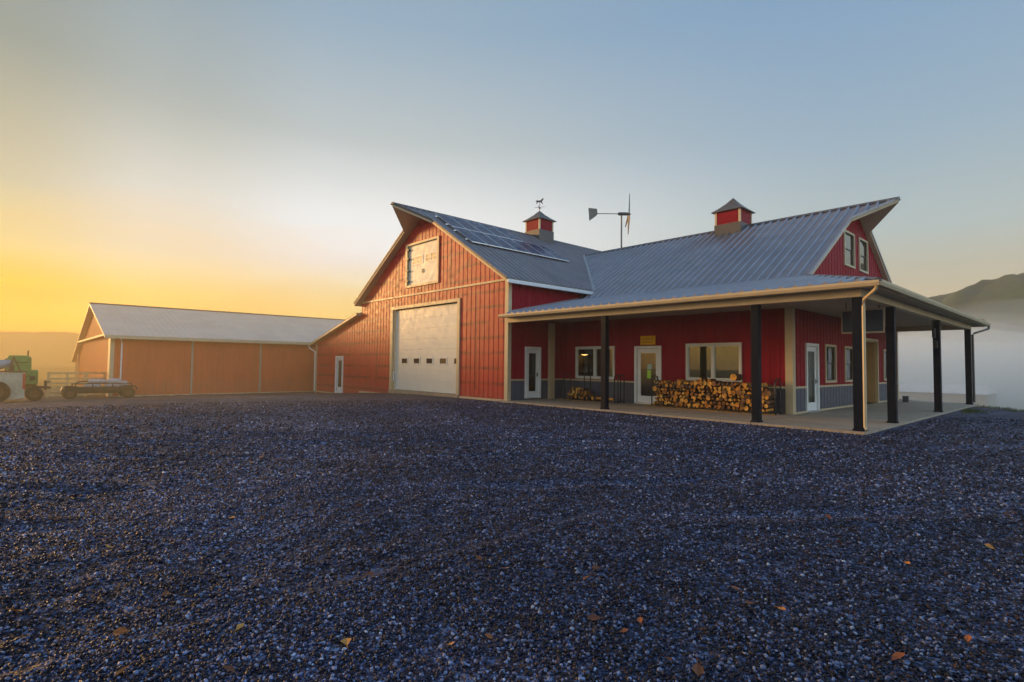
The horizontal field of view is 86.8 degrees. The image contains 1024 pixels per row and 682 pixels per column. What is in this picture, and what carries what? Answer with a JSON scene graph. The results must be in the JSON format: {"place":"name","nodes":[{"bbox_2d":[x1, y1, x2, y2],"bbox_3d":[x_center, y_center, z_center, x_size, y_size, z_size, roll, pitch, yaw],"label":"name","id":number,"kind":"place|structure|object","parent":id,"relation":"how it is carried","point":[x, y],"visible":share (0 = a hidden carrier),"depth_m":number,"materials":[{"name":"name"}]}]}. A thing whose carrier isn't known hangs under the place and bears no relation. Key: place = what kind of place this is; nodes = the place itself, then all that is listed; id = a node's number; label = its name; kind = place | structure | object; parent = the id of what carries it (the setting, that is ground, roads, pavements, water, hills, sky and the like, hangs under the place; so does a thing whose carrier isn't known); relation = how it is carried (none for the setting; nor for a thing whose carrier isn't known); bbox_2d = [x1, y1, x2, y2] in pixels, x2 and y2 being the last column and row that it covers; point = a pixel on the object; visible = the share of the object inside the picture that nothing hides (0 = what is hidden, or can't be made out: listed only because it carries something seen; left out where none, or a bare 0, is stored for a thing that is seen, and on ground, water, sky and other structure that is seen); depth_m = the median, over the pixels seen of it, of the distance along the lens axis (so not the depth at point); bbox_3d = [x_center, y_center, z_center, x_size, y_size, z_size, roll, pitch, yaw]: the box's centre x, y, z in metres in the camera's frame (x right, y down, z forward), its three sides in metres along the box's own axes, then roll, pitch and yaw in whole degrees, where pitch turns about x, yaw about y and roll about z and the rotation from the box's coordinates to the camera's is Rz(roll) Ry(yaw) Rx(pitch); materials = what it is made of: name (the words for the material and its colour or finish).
{"place":"outdoors","nodes":[
{"label":"outdoors","id":0,"kind":"place"},
{"bbox_2d":[0,332,79,364],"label":"hill","id":1,"kind":"structure","parent":0,"point":[50,347],"depth_m":296.08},
{"bbox_2d":[0,364,1023,681],"bbox_3d":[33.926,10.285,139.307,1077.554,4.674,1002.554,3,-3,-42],"label":"ground","id":2,"kind":"structure","parent":0,"point":[1012,400],"depth_m":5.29,"materials":[{"name":"grey gravel"}]},
{"bbox_2d":[0,357,26,401],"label":"manure spreader","id":3,"kind":"object","parent":2,"relation":"on","point":[12,385],"visible":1,"depth_m":25.84,"materials":[{"name":"grey metal"}]},
{"bbox_2d":[5,351,50,400],"bbox_3d":[-25.649,1.830,28.731,1.850,2.626,1.832,3,-3,-42],"label":"tractor","id":4,"kind":"object","parent":2,"relation":"on","point":[33,392],"visible":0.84,"depth_m":28.12,"materials":[{"name":"green paint"}]},
{"bbox_2d":[46,372,85,396],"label":"board gate","id":5,"kind":"structure","parent":2,"relation":"on","point":[67,378],"depth_m":32.04,"materials":[{"name":"brown wood"}]},
{"bbox_2d":[85,372,106,395],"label":"board gate","id":6,"kind":"structure","parent":2,"relation":"on","point":[103,377],"depth_m":33.40,"materials":[{"name":"brown wood"}]},
{"bbox_2d":[60,381,137,398],"bbox_3d":[-23.679,2.752,31.035,3.470,1.012,1.872,3,-3,-42],"label":"flat trailer","id":7,"kind":"object","parent":2,"relation":"on","point":[72,392],"visible":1,"depth_m":30.45,"materials":[{"name":"black metal"}]},
{"bbox_2d":[84,384,101,386],"bbox_3d":[-23.686,2.546,30.593,0.804,0.305,0.666,3,-3,-42],"label":"sack","id":8,"kind":"object","parent":7,"relation":"on","point":[94,385],"visible":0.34,"depth_m":30.36,"materials":[{"name":"white fabric"}]},
{"bbox_2d":[87,379,107,382],"bbox_3d":[-23.538,2.288,30.734,0.963,0.262,0.603,3,-3,-42],"label":"sack","id":9,"kind":"object","parent":8,"relation":"on","point":[97,381],"visible":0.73,"depth_m":30.53,"materials":[{"name":"white fabric"}]},
{"bbox_2d":[104,384,120,386],"bbox_3d":[-23.012,2.571,31.199,0.779,0.312,0.713,3,-3,-42],"label":"sack","id":10,"kind":"object","parent":7,"relation":"on","point":[105,385],"visible":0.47,"depth_m":30.93,"materials":[{"name":"beige fabric"}]},
{"bbox_2d":[107,378,121,382],"bbox_3d":[-22.955,2.345,31.255,0.697,0.412,0.673,3,-3,-42],"label":"sack","id":11,"kind":"object","parent":10,"relation":"on","point":[114,380],"visible":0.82,"depth_m":31.04,"materials":[{"name":"white fabric"}]},
{"bbox_2d":[113,627,133,634],"bbox_3d":[-2.300,1.718,3.206,0.125,0.016,0.056,-4,19,-1],"label":"fallen leaf","id":12,"kind":"object","parent":2,"relation":"on","point":[119,630],"visible":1,"depth_m":3.21,"materials":[{"name":"brown plant"}]},
{"bbox_2d":[115,660,134,675],"bbox_3d":[-1.999,1.689,2.801,0.049,0.014,0.110,-19,6,17],"label":"fallen leaf","id":13,"kind":"object","parent":2,"relation":"on","point":[119,671],"visible":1,"depth_m":2.79,"materials":[{"name":"brown plant"}]},
{"bbox_2d":[71,302,345,396],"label":"long barn","id":14,"kind":"structure","parent":2,"relation":"on","point":[152,351],"depth_m":37.63,"materials":[{"name":"red"}]},
{"bbox_2d":[224,665,238,674],"bbox_3d":[-1.456,1.707,2.811,0.115,0.008,0.056,11,-16,25],"label":"fallen leaf","id":15,"kind":"object","parent":2,"relation":"on","point":[228,667],"visible":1,"depth_m":2.82,"materials":[{"name":"brown plant"}]},
{"bbox_2d":[234,623,243,631],"bbox_3d":[-1.640,1.719,3.245,0.040,0.009,0.086,9,15,17],"label":"fallen leaf","id":16,"kind":"object","parent":2,"relation":"on","point":[241,625],"visible":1,"depth_m":3.26,"materials":[{"name":"yellow plant"}]},
{"bbox_2d":[341,638,351,647],"bbox_3d":[-0.940,1.725,3.103,0.057,0.015,0.108,3,-3,-43],"label":"fallen leaf","id":17,"kind":"object","parent":2,"relation":"on","point":[345,641],"visible":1,"depth_m":3.12,"materials":[{"name":"plant"}]},
{"bbox_2d":[587,614,605,619],"bbox_3d":[0.534,1.745,3.419,0.122,0.008,0.060,-2,11,5],"label":"fallen leaf","id":18,"kind":"object","parent":2,"relation":"on","point":[593,617],"visible":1,"depth_m":3.42,"materials":[{"name":"brown plant"}]},
{"bbox_2d":[308,196,990,431],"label":"red barn","id":19,"kind":"structure","parent":2,"relation":"on","point":[446,310],"depth_m":23.89,"materials":[{"name":"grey metal"}]},
{"bbox_2d":[334,356,343,392],"bbox_3d":[-11.313,2.221,35.565,0.150,2.460,1.140,3,-3,-42],"label":"door","id":20,"kind":"structure","parent":19,"relation":"in","point":[339,362],"depth_m":35.67,"materials":[{"name":"white paint"}]},
{"bbox_2d":[405,239,436,285],"bbox_3d":[-4.764,-4.124,28.683,0.185,2.170,2.960,3,-3,-42],"label":"hay door","id":21,"kind":"structure","parent":19,"relation":"in","point":[422,258],"depth_m":28.67,"materials":[{"name":"white paint"}]},
{"bbox_2d":[396,303,456,393],"bbox_3d":[-4.437,0.420,28.242,0.075,4.420,6.110,3,-3,-42],"label":"overhead door","id":22,"kind":"structure","parent":19,"relation":"in","point":[426,336],"depth_m":28.17,"materials":[{"name":"white metal"}]},
{"bbox_2d":[434,213,568,261],"bbox_3d":[-0.414,-5.610,29.547,7.300,2.073,3.250,3,-3,-42],"label":"solar array","id":23,"kind":"object","parent":19,"relation":"attached to","point":[475,232],"visible":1,"depth_m":28.86,"materials":[{"name":"blue glass"}]},
{"bbox_2d":[524,347,540,398],"bbox_3d":[0.930,1.422,24.329,1.000,2.320,0.150,3,-3,-42],"label":"door","id":24,"kind":"structure","parent":19,"relation":"in","point":[535,394],"depth_m":24.42,"materials":[{"name":"white paint"}]},
{"bbox_2d":[579,361,592,375],"bbox_3d":[3.515,1.842,25.850,0.400,1.750,0.680,3,-3,-42],"label":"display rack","id":25,"kind":"object","parent":19,"relation":"in","point":[583,370],"visible":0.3,"depth_m":25.73,"materials":[{"name":"black metal"}]},
{"bbox_2d":[575,346,614,379],"bbox_3d":[3.731,0.971,24.289,0.155,1.460,2.220,3,-3,-42],"label":"window","id":26,"kind":"structure","parent":19,"relation":"in","point":[596,359],"depth_m":24.22,"materials":[{"name":"beige glass"}]},
{"bbox_2d":[588,193,630,247],"bbox_3d":[6.061,-6.727,32.653,2.720,4.315,1.152,2,-3,-24],"label":"wind turbine","id":27,"kind":"object","parent":19,"relation":"attached to","point":[593,213],"visible":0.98,"depth_m":32.63,"materials":[{"name":"grey metal"}]},
{"bbox_2d":[640,336,655,344],"bbox_3d":[5.569,-0.029,22.202,0.024,0.360,0.710,3,-3,-42],"label":"door sign","id":28,"kind":"object","parent":19,"relation":"attached to","point":[647,340],"visible":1,"depth_m":22.19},
{"bbox_2d":[634,346,661,403],"bbox_3d":[5.564,1.391,22.184,0.150,2.380,1.280,3,-3,-42],"label":"door","id":29,"kind":"structure","parent":19,"relation":"in","point":[638,399],"depth_m":22.42,"materials":[{"name":"white paint"}]},
{"bbox_2d":[647,370,650,377],"bbox_3d":[5.612,1.361,22.175,0.004,0.340,0.180,3,-3,-42],"label":"paper notice","id":30,"kind":"object","parent":29,"relation":"attached to","point":[648,373],"visible":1,"depth_m":22.18,"materials":[{"name":"green paper"}]},
{"bbox_2d":[686,342,741,381],"bbox_3d":[7.496,0.784,20.155,0.155,1.420,2.190,3,-3,-42],"label":"window","id":31,"kind":"structure","parent":19,"relation":"in","point":[734,349],"depth_m":20.11,"materials":[{"name":"clear glass"}]},
{"bbox_2d":[805,343,819,412],"bbox_3d":[10.680,1.297,19.275,1.220,2.430,0.150,3,-3,-42],"label":"door","id":32,"kind":"structure","parent":19,"relation":"in","point":[814,406],"depth_m":19.50,"materials":[{"name":"white paint"}]},
{"bbox_2d":[825,344,836,382],"bbox_3d":[12.094,0.860,20.600,1.200,1.450,0.105,3,-3,-42],"label":"window","id":33,"kind":"structure","parent":19,"relation":"in","point":[830,350],"depth_m":20.72,"materials":[{"name":"beige metal"}]},
{"bbox_2d":[844,346,852,381],"bbox_3d":[13.743,0.943,22.099,1.180,1.450,0.105,3,-3,-42],"label":"window","id":34,"kind":"structure","parent":19,"relation":"in","point":[848,363],"depth_m":22.10,"materials":[{"name":"beige metal"}]},
{"bbox_2d":[843,230,855,268],"bbox_3d":[13.962,-3.794,22.455,1.370,1.470,0.105,3,-3,-42],"label":"window","id":35,"kind":"structure","parent":19,"relation":"in","point":[848,237],"depth_m":22.54,"materials":[{"name":"white metal"}]},
{"bbox_2d":[841,302,884,333],"bbox_3d":[10.442,-0.710,16.136,0.060,0.965,1.110,3,-3,-42],"label":"hanging sign","id":36,"kind":"object","parent":19,"relation":"hanging from","point":[875,320],"visible":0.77,"depth_m":15.97,"materials":[{"name":"black metal"}]},
{"bbox_2d":[858,237,868,273],"bbox_3d":[15.379,-3.722,23.742,1.260,1.470,0.105,3,-3,-42],"label":"window","id":37,"kind":"structure","parent":19,"relation":"in","point":[862,244],"depth_m":23.83,"materials":[{"name":"white metal"}]},
{"bbox_2d":[883,349,886,380],"bbox_3d":[17.811,1.138,25.795,1.060,1.470,0.105,3,-3,-42],"label":"window","id":38,"kind":"structure","parent":19,"relation":"in","point":[884,350],"depth_m":25.50,"materials":[{"name":"beige metal"}]},
{"bbox_2d":[932,320,935,337],"bbox_3d":[15.261,-0.549,19.604,0.110,0.850,0.105,3,-3,-42],"label":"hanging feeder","id":39,"kind":"object","parent":19,"relation":"hanging from","point":[933,332],"visible":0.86,"depth_m":19.56,"materials":[{"name":"black metal"}]},
{"bbox_2d":[933,341,937,347],"bbox_3d":[15.451,0.119,19.733,0.259,0.270,0.168,2,-3,-21],"label":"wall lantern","id":40,"kind":"object","parent":19,"relation":"attached to","point":[935,344],"depth_m":19.68,"materials":[{"name":"black metal"}]},
{"bbox_2d":[692,660,703,675],"bbox_3d":[0.980,1.718,2.858,0.058,0.016,0.129,3,12,17],"label":"fallen leaf","id":41,"kind":"object","parent":2,"relation":"on","point":[697,669],"visible":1,"depth_m":2.84,"materials":[{"name":"brown plant"}]},
{"bbox_2d":[887,652,904,663],"bbox_3d":[2.092,1.727,2.955,0.133,0.017,0.059,-16,-10,-15],"label":"fallen leaf","id":42,"kind":"object","parent":2,"relation":"on","point":[896,655],"visible":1,"depth_m":2.97,"materials":[{"name":"orange plant"}]},
{"bbox_2d":[899,383,998,407],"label":"shed","id":43,"kind":"structure","parent":2,"relation":"on","point":[985,395],"depth_m":58.87,"materials":[{"name":"metal"}]},
{"bbox_2d":[964,635,971,641],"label":"fallen leaf","id":44,"kind":"object","parent":2,"relation":"on","point":[968,637],"visible":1,"depth_m":3.23,"materials":[{"name":"orange plant"}]},
{"bbox_2d":[0,0,1023,332],"label":"sky","id":45,"kind":"structure","parent":0,"point":[244,156],"materials":[{"name":"blue"}]},
{"bbox_2d":[498,398,978,434],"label":"porch pavement","id":46,"kind":"structure","parent":0,"point":[839,420],"depth_m":18.13,"materials":[{"name":"concrete"}]},
{"bbox_2d":[564,373,590,400],"bbox_3d":[2.913,2.038,24.226,0.468,1.204,1.228,3,-3,-42],"label":"firewood rack","id":47,"kind":"object","parent":46,"relation":"on","point":[584,399],"visible":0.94,"depth_m":23.94,"materials":[{"name":"black metal"}]},
{"bbox_2d":[614,374,624,403],"bbox_3d":[4.460,1.982,22.526,0.468,1.204,0.228,3,-3,-42],"label":"firewood rack","id":48,"kind":"object","parent":46,"relation":"on","point":[620,401],"visible":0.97,"depth_m":22.56,"materials":[{"name":"black metal"}]},
{"bbox_2d":[555,399,775,415],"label":"bark litter","id":49,"kind":"object","parent":46,"relation":"on","point":[682,408],"visible":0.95,"depth_m":19.57,"materials":[{"name":"brown wood"}]},
{"bbox_2d":[651,375,780,414],"bbox_3d":[7.179,1.883,19.539,0.468,1.204,4.708,3,-3,-42],"label":"firewood rack","id":50,"kind":"object","parent":46,"relation":"on","point":[775,412],"visible":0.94,"depth_m":18.89,"materials":[{"name":"black metal"}]},
{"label":"firewood log","id":51,"kind":"object","parent":50,"relation":"on","visible":0},
{"bbox_2d":[764,404,774,407],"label":"firewood log","id":52,"kind":"object","parent":51,"relation":"on","point":[769,405],"visible":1,"depth_m":17.88,"materials":[{"name":"brown wood"}]},
{"bbox_2d":[765,399,774,403],"bbox_3d":[8.592,2.032,18.005,0.454,0.097,0.202,1,17,-39],"label":"firewood log","id":53,"kind":"object","parent":52,"relation":"on","point":[771,401],"visible":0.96,"depth_m":17.91,"materials":[{"name":"brown wood"}]},
{"bbox_2d":[764,395,773,399],"bbox_3d":[8.568,1.868,17.993,0.501,0.153,0.146,2,17,-41],"label":"firewood log","id":54,"kind":"object","parent":53,"relation":"on","point":[766,397],"visible":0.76,"depth_m":17.85,"materials":[{"name":"brown wood"}]},
{"bbox_2d":[765,390,776,396],"bbox_3d":[8.599,1.746,17.972,0.451,0.204,0.213,2,36,-41],"label":"firewood log","id":55,"kind":"object","parent":54,"relation":"on","point":[769,393],"visible":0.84,"depth_m":17.85,"materials":[{"name":"brown wood"}]},
{"bbox_2d":[902,396,908,401],"bbox_3d":[18.443,2.719,25.369,0.210,0.290,0.250,3,-3,-42],"label":"utility box","id":56,"kind":"object","parent":46,"relation":"on","point":[905,398],"visible":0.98,"depth_m":25.30,"materials":[{"name":"grey"}]},
{"bbox_2d":[898,273,1023,392],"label":"wooded hill","id":57,"kind":"structure","parent":0,"point":[998,304],"depth_m":150.52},
{"bbox_2d":[961,405,1023,413],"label":"grass","id":58,"kind":"structure","parent":0,"point":[968,410],"depth_m":21.49,"materials":[{"name":"green plant"}]},
{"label":"firewood log","id":59,"kind":"object","parent":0,"visible":0},
{"bbox_2d":[726,386,733,391],"bbox_3d":[7.688,1.677,18.979,0.486,0.213,0.187,3,-3,-42],"label":"firewood log","id":60,"kind":"object","parent":59,"relation":"on","point":[728,388],"visible":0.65,"depth_m":18.84,"materials":[{"name":"brown wood"}]},
{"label":"firewood log","id":61,"kind":"object","parent":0,"visible":0},
{"bbox_2d":[677,379,686,385],"bbox_3d":[6.407,1.541,20.373,0.486,0.263,0.179,2,-26,-43],"label":"firewood log","id":62,"kind":"object","parent":61,"relation":"on","point":[680,382],"visible":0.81,"depth_m":20.26,"materials":[{"name":"brown wood"}]},
{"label":"firewood log","id":63,"kind":"object","parent":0,"visible":0},
{"bbox_2d":[711,381,722,385],"bbox_3d":[7.354,1.521,19.401,0.500,0.190,0.200,3,-21,-39],"label":"firewood log","id":64,"kind":"object","parent":63,"relation":"on","point":[714,383],"visible":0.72,"depth_m":19.25,"materials":[{"name":"brown wood"}]},
{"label":"firewood log","id":65,"kind":"object","parent":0,"visible":0},
{"bbox_2d":[742,383,750,387],"bbox_3d":[8.083,1.535,18.566,0.482,0.206,0.176,3,-3,-40],"label":"firewood log","id":66,"kind":"object","parent":65,"relation":"on","point":[744,385],"visible":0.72,"depth_m":18.44,"materials":[{"name":"brown wood"}]},
{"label":"firewood log","id":67,"kind":"object","parent":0,"visible":0},
{"bbox_2d":[730,374,742,380],"bbox_3d":[7.793,1.261,18.808,0.482,0.250,0.237,3,28,-42],"label":"firewood log","id":68,"kind":"object","parent":67,"relation":"on","point":[736,377],"visible":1,"depth_m":18.67,"materials":[{"name":"brown wood"}]}
]}

